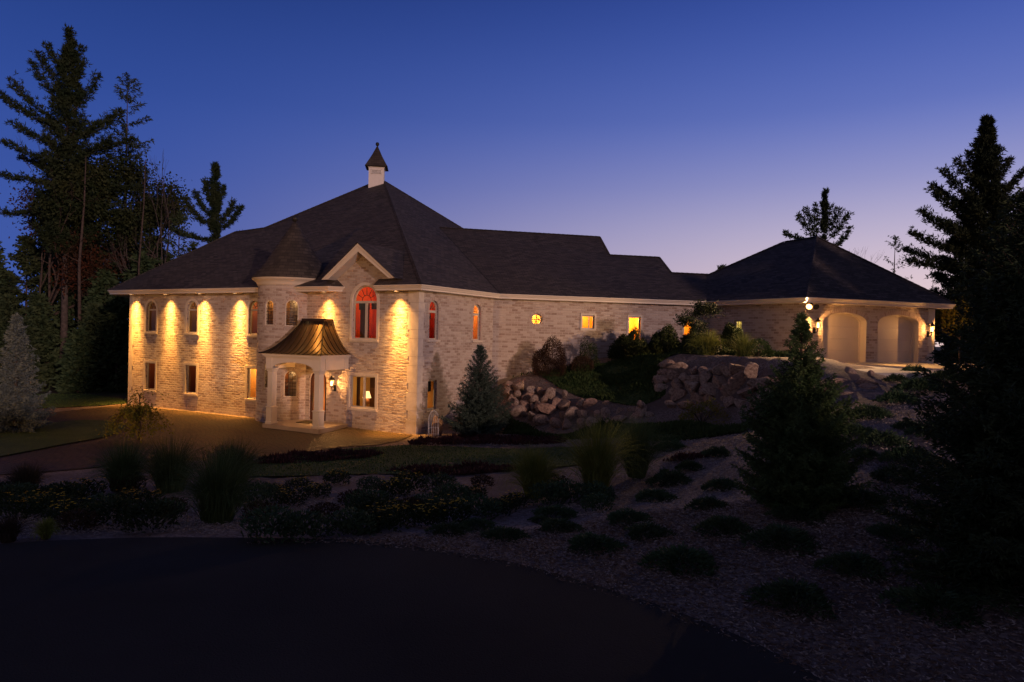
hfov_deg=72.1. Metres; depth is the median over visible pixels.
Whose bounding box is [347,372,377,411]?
window
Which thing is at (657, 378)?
boulder
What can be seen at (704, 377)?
boulder
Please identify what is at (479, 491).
perennial
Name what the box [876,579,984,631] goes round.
juniper
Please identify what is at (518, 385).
boulder
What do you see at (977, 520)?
spruce tree
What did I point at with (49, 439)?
lawn island
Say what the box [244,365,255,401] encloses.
window
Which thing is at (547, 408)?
boulder
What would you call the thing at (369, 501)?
perennial
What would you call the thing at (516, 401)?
boulder
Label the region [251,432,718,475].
maroon ground cover
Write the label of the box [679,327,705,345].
shrub
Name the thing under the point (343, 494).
perennial
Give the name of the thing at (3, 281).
spruce tree
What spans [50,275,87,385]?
spruce tree
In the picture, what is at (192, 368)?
window
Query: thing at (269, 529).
perennial
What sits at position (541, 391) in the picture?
boulder
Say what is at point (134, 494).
perennial
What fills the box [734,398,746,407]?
boulder
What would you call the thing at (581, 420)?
boulder
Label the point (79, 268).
tree trunk
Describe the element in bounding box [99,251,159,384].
spruce tree
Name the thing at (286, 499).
perennial
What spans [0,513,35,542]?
ornamental grass
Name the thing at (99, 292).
spruce tree
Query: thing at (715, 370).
boulder
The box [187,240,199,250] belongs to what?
spruce tree
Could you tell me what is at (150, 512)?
perennial
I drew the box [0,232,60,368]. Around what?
spruce tree
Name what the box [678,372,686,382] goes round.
boulder
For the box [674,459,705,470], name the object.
juniper
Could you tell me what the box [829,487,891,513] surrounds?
juniper
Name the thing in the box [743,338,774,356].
shrub
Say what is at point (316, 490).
perennial
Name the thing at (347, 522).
perennial
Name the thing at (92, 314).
spruce tree
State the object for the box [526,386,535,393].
boulder
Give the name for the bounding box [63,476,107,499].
perennial
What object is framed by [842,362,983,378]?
concrete apron
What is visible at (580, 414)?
boulder
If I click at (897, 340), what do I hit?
garage door
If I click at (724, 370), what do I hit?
boulder
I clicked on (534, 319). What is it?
window
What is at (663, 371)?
boulder
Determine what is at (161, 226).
bare tree
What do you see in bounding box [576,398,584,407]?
boulder
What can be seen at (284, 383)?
turret window
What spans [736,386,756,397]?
boulder
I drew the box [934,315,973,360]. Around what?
spruce tree
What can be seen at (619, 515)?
juniper
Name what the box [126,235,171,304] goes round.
spruce tree
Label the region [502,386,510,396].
boulder
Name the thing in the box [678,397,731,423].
variegated shrub
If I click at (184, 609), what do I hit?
asphalt road
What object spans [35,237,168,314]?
forest tree
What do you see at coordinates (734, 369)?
boulder
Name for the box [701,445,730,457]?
juniper
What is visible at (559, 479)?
perennial
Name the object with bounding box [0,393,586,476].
grass
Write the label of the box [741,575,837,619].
juniper
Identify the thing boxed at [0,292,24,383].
spruce tree
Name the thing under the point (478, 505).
perennial
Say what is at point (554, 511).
juniper
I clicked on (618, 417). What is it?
boulder
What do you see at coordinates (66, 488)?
perennial
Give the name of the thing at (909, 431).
juniper
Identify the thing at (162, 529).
scattered bark
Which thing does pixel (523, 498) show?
perennial
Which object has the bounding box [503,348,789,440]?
ground cover
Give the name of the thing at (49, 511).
perennial
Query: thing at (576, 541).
juniper
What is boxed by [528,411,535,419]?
boulder
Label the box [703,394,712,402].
boulder
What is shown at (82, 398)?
lawn by woods
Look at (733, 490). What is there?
scattered wood chips
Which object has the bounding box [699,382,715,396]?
boulder
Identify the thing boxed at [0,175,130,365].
maple tree
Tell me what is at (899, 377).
juniper
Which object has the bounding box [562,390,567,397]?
boulder
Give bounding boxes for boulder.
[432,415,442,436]
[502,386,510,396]
[505,381,512,388]
[507,394,515,402]
[510,405,526,416]
[512,379,523,391]
[513,390,521,397]
[514,398,518,404]
[519,400,529,410]
[521,392,533,402]
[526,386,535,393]
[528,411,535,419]
[529,394,538,402]
[533,414,549,425]
[535,401,540,411]
[536,403,556,414]
[537,387,545,395]
[541,393,547,402]
[545,387,556,398]
[549,417,562,427]
[552,398,561,407]
[558,399,569,409]
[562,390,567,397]
[562,418,571,429]
[564,406,578,419]
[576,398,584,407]
[576,418,585,426]
[577,410,586,417]
[582,398,597,407]
[585,416,597,425]
[594,410,600,416]
[601,407,610,417]
[602,400,610,404]
[611,415,626,421]
[629,412,644,418]
[635,402,646,412]
[637,400,643,407]
[652,374,669,385]
[654,383,667,391]
[657,359,674,367]
[657,368,667,375]
[664,400,676,407]
[667,362,688,373]
[667,369,678,379]
[668,387,674,394]
[671,378,682,389]
[671,388,686,400]
[677,401,692,409]
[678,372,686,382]
[680,375,699,382]
[684,381,699,394]
[689,392,702,402]
[690,366,696,374]
[698,366,706,372]
[699,372,712,385]
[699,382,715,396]
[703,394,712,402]
[711,364,721,374]
[712,375,726,388]
[719,365,732,376]
[720,383,737,396]
[723,396,734,407]
[727,371,747,392]
[729,363,743,374]
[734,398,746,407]
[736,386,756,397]
[744,362,758,378]
[755,377,769,388]
[831,378,846,383]
[838,391,852,394]
[844,366,856,373]
[855,378,877,384]
[859,383,877,388]
[867,370,874,376]
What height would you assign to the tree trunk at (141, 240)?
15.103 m
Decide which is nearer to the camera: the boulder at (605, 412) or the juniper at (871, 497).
the juniper at (871, 497)
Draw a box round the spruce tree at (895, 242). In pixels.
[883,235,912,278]
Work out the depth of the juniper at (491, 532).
9.58 m
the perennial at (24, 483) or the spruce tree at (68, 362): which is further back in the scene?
the spruce tree at (68, 362)
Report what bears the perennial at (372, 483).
on the ground at (658, 409)
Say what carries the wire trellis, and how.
on the ground at (658, 409)
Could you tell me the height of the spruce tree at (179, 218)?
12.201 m
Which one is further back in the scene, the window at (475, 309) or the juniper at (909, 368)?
the window at (475, 309)
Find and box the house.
[107,142,955,434]
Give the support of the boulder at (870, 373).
on the ground at (658, 409)
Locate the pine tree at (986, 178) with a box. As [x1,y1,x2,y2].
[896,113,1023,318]
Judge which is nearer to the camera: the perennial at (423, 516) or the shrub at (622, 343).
the perennial at (423, 516)
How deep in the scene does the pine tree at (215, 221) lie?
61.76 m
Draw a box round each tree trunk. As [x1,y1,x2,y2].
[38,221,53,385]
[68,157,96,325]
[127,159,155,274]
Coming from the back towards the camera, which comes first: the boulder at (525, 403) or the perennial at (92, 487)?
the boulder at (525, 403)
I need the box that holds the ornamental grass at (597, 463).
[544,412,653,490]
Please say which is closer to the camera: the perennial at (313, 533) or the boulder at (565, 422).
the perennial at (313, 533)
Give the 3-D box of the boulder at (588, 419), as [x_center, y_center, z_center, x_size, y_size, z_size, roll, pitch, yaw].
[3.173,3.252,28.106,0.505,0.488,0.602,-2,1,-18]
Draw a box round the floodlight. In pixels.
[806,303,818,309]
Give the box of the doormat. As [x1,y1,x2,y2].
[296,420,311,423]
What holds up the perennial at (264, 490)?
on the ground at (658, 409)
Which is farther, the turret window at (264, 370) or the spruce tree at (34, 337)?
the spruce tree at (34, 337)
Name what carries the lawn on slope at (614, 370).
on the ground at (658, 409)
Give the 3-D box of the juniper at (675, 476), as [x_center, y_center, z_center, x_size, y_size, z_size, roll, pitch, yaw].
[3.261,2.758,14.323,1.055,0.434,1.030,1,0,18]
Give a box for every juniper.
[333,514,391,534]
[424,520,476,537]
[479,525,531,544]
[527,514,548,523]
[531,504,577,518]
[537,517,587,535]
[566,531,631,557]
[587,491,617,500]
[606,506,656,526]
[624,520,678,543]
[634,488,681,503]
[636,541,719,580]
[644,467,692,487]
[653,438,689,451]
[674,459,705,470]
[683,495,730,511]
[690,514,754,538]
[700,476,739,491]
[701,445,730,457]
[739,521,821,556]
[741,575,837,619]
[811,549,893,583]
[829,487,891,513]
[842,422,873,436]
[848,403,897,420]
[851,445,880,458]
[856,427,915,447]
[864,522,921,545]
[868,461,927,483]
[871,388,922,403]
[876,443,938,466]
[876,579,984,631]
[881,373,910,381]
[889,420,915,429]
[890,376,944,393]
[899,364,932,371]
[903,422,945,436]
[925,369,959,381]
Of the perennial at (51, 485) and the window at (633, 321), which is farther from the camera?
the window at (633, 321)
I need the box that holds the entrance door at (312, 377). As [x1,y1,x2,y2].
[310,373,325,420]
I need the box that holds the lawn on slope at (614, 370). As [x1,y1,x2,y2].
[508,353,733,405]
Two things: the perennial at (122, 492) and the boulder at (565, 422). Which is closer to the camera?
the perennial at (122, 492)
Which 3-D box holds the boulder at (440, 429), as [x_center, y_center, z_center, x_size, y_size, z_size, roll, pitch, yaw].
[-3.058,3.586,28.762,0.456,1.074,0.583,1,0,5]
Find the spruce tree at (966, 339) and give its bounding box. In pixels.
[952,319,983,363]
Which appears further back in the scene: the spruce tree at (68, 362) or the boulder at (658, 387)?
the spruce tree at (68, 362)
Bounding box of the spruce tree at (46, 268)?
[43,253,83,352]
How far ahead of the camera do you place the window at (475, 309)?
33.54 m
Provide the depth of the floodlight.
31.62 m
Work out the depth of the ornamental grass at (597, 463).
14.37 m
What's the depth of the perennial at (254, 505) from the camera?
11.06 m
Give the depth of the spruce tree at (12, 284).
54.01 m
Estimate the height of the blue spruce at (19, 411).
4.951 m
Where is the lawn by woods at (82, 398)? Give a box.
[3,394,127,407]
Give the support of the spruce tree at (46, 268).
on the ground at (658, 409)
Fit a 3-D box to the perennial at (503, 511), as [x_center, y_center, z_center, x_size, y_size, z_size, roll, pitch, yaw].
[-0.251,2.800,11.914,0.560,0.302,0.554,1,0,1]
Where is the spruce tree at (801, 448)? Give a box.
[729,312,875,514]
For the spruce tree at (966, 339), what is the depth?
38.41 m
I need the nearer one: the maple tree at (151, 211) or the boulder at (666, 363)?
the boulder at (666, 363)
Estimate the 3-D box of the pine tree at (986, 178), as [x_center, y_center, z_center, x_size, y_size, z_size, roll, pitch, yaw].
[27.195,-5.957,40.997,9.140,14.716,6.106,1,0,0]
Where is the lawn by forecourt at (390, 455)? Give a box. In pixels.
[249,445,592,475]
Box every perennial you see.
[0,481,37,499]
[0,484,38,509]
[0,489,55,520]
[21,484,59,503]
[22,488,72,516]
[38,481,64,492]
[40,480,88,501]
[42,498,92,523]
[53,507,101,533]
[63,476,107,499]
[69,497,95,508]
[114,485,167,517]
[115,490,143,498]
[117,498,180,535]
[144,498,184,519]
[156,497,189,514]
[238,480,278,506]
[238,503,308,543]
[240,499,280,519]
[260,481,286,499]
[272,486,307,506]
[276,509,334,542]
[284,474,312,490]
[303,482,331,499]
[307,502,340,519]
[323,469,351,486]
[324,506,376,538]
[337,488,368,506]
[342,487,388,512]
[350,492,399,513]
[356,475,384,491]
[362,502,411,532]
[377,477,412,498]
[382,497,420,523]
[388,469,425,493]
[398,496,423,509]
[408,493,437,506]
[409,503,448,528]
[416,500,444,515]
[421,471,457,492]
[425,494,471,524]
[429,481,474,505]
[455,493,502,522]
[461,483,486,497]
[470,473,494,488]
[485,496,512,517]
[496,494,521,511]
[503,490,530,506]
[528,478,572,506]
[545,478,588,503]
[550,472,567,491]
[575,479,615,503]
[579,492,615,512]
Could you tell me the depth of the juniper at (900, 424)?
14.54 m
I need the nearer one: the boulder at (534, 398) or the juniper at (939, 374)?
the juniper at (939, 374)
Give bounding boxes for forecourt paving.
[0,405,410,473]
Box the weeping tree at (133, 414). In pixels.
[96,386,174,442]
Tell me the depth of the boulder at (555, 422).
29.01 m
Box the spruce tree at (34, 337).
[0,317,54,391]
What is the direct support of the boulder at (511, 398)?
on the ground at (658, 409)
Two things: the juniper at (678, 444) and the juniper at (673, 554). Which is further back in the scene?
the juniper at (678, 444)
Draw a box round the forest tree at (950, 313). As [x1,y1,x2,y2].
[934,296,976,362]
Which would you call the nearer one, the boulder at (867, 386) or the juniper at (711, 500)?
the juniper at (711, 500)
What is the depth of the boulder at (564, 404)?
29.87 m
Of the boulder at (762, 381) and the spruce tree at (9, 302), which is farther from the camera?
the spruce tree at (9, 302)
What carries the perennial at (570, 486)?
on the ground at (658, 409)
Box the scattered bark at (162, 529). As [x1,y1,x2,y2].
[0,491,424,535]
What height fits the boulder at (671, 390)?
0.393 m
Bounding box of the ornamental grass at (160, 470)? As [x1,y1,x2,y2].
[124,431,215,492]
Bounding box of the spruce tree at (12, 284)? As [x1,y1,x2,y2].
[2,269,22,303]
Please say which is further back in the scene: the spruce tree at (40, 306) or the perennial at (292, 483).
the spruce tree at (40, 306)
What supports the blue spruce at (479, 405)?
on the ground at (658, 409)
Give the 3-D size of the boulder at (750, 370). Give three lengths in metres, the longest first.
0.661 x 0.622 x 0.395 m
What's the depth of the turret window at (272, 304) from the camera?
32.33 m
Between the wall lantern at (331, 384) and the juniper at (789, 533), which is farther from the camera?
the wall lantern at (331, 384)
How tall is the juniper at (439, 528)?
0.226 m
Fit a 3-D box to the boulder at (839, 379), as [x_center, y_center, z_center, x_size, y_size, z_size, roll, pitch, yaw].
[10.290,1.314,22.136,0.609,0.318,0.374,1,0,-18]
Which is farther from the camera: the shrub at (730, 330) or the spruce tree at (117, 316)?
the spruce tree at (117, 316)
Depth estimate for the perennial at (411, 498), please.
12.34 m
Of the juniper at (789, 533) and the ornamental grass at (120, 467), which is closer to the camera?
the juniper at (789, 533)
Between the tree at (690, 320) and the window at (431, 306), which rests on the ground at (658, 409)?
the tree at (690, 320)
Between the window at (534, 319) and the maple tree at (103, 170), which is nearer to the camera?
the window at (534, 319)
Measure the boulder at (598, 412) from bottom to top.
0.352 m
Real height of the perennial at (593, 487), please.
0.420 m
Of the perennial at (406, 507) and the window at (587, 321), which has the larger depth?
the window at (587, 321)
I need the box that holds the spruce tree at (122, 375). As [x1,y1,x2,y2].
[113,325,128,392]
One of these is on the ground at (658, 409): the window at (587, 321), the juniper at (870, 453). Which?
the juniper at (870, 453)
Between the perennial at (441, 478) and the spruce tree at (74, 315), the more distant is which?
the spruce tree at (74, 315)
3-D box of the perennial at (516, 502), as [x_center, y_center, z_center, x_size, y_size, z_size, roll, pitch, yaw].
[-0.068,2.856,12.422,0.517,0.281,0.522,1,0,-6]
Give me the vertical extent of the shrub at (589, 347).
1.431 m
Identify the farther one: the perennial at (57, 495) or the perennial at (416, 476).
the perennial at (416, 476)
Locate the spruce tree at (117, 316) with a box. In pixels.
[79,295,129,392]
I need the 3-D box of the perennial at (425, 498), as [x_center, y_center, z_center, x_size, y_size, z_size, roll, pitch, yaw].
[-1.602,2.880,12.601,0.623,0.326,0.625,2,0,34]
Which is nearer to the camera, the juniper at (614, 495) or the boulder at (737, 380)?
the juniper at (614, 495)
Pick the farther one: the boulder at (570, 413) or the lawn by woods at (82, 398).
the lawn by woods at (82, 398)
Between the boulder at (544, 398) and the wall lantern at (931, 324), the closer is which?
the boulder at (544, 398)
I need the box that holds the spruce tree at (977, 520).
[872,187,1023,619]
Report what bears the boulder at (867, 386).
on the ground at (658, 409)
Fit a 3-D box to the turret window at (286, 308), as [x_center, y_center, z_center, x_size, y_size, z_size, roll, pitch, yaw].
[-10.068,-1.319,32.577,0.843,1.570,0.962,1,0,0]
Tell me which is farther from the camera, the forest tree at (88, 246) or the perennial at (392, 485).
the forest tree at (88, 246)
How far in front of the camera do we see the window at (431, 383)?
30.76 m
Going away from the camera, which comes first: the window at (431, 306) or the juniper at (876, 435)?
the juniper at (876, 435)
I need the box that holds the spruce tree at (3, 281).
[0,252,22,315]
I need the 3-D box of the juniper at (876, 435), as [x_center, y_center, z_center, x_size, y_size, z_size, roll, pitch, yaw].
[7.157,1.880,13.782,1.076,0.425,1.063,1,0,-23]
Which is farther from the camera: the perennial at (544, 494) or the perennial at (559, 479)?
the perennial at (559, 479)
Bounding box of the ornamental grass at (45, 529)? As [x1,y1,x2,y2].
[29,517,61,538]
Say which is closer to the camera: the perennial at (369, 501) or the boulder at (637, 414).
the perennial at (369, 501)
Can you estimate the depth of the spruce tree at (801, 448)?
9.84 m
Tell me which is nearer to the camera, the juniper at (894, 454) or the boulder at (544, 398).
the juniper at (894, 454)
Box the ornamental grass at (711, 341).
[686,328,728,354]
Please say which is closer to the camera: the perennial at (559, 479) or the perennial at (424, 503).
the perennial at (424, 503)
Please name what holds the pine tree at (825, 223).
on the ground at (658, 409)
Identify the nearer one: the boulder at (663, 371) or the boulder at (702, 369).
the boulder at (702, 369)
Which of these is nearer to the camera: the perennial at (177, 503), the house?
the perennial at (177, 503)
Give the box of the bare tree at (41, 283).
[10,133,107,304]
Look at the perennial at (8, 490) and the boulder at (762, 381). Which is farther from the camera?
the boulder at (762, 381)
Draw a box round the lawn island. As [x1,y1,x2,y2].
[0,420,124,455]
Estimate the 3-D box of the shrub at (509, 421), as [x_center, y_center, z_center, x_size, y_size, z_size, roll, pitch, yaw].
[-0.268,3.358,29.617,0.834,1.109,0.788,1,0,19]
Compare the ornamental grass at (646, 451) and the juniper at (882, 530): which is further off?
the ornamental grass at (646, 451)
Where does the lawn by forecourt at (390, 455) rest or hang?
on the ground at (658, 409)
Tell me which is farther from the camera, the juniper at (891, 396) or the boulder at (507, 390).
the boulder at (507, 390)
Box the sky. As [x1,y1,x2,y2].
[0,0,1023,346]
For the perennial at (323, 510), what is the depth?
11.16 m
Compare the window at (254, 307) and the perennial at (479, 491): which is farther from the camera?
the window at (254, 307)
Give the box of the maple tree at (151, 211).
[108,153,200,264]
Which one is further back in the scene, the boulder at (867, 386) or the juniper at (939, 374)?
the juniper at (939, 374)
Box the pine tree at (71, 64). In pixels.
[0,23,141,383]
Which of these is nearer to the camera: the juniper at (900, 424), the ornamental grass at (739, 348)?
the juniper at (900, 424)
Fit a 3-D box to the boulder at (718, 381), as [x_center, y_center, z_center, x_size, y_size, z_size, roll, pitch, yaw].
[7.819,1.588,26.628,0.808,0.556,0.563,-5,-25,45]
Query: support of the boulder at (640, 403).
on the boulder at (643, 409)
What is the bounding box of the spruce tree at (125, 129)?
[67,72,166,325]
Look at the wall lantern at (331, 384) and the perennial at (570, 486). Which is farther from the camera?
the wall lantern at (331, 384)
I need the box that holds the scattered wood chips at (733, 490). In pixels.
[548,386,969,560]
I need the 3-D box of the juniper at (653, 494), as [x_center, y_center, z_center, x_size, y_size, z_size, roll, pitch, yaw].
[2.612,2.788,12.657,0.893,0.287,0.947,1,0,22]
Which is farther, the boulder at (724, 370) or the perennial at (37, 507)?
the boulder at (724, 370)
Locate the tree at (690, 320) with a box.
[672,299,725,354]
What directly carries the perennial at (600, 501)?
on the ground at (658, 409)
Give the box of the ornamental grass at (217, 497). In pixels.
[151,438,286,527]
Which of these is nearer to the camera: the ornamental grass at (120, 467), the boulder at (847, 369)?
the ornamental grass at (120, 467)
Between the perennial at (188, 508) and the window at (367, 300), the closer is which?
the perennial at (188, 508)
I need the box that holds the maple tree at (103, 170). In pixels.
[27,142,164,304]
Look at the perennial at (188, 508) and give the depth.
11.83 m
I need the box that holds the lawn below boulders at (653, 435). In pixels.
[509,420,747,441]
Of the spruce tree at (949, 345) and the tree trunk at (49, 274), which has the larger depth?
the tree trunk at (49, 274)
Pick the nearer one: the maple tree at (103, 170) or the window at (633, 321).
the window at (633, 321)
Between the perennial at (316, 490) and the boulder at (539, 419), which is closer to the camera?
the perennial at (316, 490)
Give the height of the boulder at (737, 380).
0.880 m
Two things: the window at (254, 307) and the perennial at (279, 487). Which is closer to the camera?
the perennial at (279, 487)
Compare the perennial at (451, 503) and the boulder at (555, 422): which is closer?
the perennial at (451, 503)
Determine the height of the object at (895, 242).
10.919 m
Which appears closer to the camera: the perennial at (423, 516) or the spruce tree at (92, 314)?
the perennial at (423, 516)
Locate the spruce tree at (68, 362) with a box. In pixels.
[52,325,102,393]
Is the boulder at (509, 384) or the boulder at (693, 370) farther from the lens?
the boulder at (509, 384)
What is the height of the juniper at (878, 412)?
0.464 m
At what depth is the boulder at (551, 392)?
30.85 m
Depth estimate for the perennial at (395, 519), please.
9.96 m
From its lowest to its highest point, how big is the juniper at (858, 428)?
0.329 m
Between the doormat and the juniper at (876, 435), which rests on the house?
the doormat
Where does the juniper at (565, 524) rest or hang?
on the ground at (658, 409)
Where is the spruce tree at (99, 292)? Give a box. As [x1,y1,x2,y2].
[76,268,128,378]
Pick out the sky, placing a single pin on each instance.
(688, 134)
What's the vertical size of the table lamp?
0.660 m
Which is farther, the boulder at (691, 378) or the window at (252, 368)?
the window at (252, 368)
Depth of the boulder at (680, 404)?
25.75 m
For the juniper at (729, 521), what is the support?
on the ground at (658, 409)
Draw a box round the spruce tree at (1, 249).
[0,241,9,287]
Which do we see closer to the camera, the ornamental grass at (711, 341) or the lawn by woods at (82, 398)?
the ornamental grass at (711, 341)
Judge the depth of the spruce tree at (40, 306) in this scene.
45.82 m
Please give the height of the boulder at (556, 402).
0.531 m
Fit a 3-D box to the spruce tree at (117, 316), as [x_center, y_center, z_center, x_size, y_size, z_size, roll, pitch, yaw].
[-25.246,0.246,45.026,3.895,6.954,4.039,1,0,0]
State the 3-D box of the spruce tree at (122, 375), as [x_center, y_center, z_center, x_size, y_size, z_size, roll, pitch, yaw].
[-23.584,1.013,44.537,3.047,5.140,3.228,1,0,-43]
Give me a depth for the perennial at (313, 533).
9.00 m
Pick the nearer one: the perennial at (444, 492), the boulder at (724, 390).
the perennial at (444, 492)
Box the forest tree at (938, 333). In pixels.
[934,309,947,345]
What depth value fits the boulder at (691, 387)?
27.21 m
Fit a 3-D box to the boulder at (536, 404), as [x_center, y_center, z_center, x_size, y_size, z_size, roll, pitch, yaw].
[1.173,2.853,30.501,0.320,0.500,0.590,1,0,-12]
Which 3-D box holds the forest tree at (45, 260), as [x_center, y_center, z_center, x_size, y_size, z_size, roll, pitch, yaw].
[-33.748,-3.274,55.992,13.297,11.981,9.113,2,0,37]
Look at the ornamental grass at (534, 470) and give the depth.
13.94 m
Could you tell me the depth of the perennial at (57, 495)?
11.77 m
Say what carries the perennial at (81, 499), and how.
on the ground at (658, 409)
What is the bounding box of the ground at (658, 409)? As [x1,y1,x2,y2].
[0,347,1023,681]
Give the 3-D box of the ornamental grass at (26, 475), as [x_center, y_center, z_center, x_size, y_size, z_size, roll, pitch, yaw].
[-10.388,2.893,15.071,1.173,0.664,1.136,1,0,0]
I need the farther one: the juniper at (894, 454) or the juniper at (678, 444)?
the juniper at (678, 444)
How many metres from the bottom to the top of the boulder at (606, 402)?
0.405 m
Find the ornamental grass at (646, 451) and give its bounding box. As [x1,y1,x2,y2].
[596,412,681,480]
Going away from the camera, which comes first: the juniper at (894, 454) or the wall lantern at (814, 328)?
the juniper at (894, 454)
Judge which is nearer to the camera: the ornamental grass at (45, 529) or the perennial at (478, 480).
the ornamental grass at (45, 529)
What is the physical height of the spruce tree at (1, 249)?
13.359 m
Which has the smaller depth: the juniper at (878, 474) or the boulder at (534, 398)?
the juniper at (878, 474)
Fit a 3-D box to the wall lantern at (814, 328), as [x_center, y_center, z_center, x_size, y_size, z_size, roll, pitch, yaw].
[13.853,-0.702,31.945,0.314,0.720,0.401,1,0,-22]
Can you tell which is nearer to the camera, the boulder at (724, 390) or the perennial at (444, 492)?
the perennial at (444, 492)
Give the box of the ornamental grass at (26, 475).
[0,460,56,489]
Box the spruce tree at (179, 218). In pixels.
[156,210,194,263]
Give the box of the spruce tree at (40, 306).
[21,292,63,385]
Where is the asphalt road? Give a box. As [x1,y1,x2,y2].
[0,537,824,681]
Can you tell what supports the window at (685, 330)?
in the house
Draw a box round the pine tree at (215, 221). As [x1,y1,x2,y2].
[174,161,245,243]
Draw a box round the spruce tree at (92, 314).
[58,301,114,392]
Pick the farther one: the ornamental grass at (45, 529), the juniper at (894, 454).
the juniper at (894, 454)
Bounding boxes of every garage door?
[821,308,868,361]
[876,310,920,362]
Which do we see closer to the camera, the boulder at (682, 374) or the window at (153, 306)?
the boulder at (682, 374)
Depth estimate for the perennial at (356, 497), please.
12.23 m
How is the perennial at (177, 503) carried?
on the ground at (658, 409)
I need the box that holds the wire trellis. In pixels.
[428,410,438,437]
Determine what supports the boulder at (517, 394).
on the boulder at (511, 398)
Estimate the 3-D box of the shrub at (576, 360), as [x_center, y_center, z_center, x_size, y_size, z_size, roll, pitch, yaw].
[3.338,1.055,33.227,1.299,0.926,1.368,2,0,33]
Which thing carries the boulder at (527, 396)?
on the ground at (658, 409)
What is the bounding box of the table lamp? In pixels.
[366,391,370,405]
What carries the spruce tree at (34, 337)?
on the ground at (658, 409)
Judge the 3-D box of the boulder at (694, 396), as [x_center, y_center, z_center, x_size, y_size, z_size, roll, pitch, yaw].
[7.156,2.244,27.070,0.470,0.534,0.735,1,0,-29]
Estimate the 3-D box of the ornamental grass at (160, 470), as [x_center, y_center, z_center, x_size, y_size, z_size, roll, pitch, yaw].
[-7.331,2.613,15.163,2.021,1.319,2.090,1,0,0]
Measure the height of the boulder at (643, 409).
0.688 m
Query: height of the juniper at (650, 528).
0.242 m
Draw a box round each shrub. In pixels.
[497,409,514,432]
[531,335,566,375]
[568,354,593,371]
[573,337,599,363]
[607,327,651,359]
[647,323,680,353]
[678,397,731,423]
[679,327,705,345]
[679,337,730,354]
[716,322,744,349]
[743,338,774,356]
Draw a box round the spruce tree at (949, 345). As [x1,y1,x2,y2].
[936,322,960,360]
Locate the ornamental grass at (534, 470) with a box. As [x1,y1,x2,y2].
[496,442,570,500]
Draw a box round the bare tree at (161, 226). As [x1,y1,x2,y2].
[102,153,183,276]
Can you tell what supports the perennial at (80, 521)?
on the ground at (658, 409)
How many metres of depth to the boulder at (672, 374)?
28.66 m
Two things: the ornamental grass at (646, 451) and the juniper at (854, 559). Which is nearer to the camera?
the juniper at (854, 559)
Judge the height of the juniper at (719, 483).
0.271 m
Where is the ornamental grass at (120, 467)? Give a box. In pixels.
[76,435,154,491]
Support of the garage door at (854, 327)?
in the house
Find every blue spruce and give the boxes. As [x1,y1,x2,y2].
[0,313,56,433]
[438,344,513,435]
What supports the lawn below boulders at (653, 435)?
on the ground at (658, 409)
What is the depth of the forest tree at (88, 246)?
59.36 m
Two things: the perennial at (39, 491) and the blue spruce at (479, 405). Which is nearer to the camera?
the perennial at (39, 491)
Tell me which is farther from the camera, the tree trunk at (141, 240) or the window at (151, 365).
the tree trunk at (141, 240)
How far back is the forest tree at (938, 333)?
46.33 m
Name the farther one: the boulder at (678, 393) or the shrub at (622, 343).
the shrub at (622, 343)
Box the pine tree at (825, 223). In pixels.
[782,187,854,245]
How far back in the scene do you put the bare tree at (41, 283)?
47.44 m
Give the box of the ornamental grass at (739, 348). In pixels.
[725,330,761,356]
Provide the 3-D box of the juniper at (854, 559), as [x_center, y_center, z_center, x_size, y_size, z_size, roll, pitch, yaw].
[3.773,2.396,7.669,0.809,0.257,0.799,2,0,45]
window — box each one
[143,360,156,392]
[144,299,157,333]
[183,362,197,395]
[184,298,199,335]
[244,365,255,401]
[246,298,257,336]
[262,359,267,390]
[263,297,276,328]
[280,367,300,399]
[282,296,301,328]
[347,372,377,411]
[349,282,379,342]
[426,297,440,342]
[426,380,438,411]
[471,301,482,343]
[528,311,545,327]
[580,313,596,330]
[627,315,642,340]
[682,317,695,336]
[735,320,741,332]
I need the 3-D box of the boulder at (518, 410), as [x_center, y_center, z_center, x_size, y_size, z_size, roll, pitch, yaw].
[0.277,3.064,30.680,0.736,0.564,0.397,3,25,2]
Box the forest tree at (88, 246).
[21,221,115,259]
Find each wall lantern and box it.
[328,376,335,390]
[813,318,821,332]
[927,322,935,336]
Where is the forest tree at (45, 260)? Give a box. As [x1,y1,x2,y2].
[8,234,154,295]

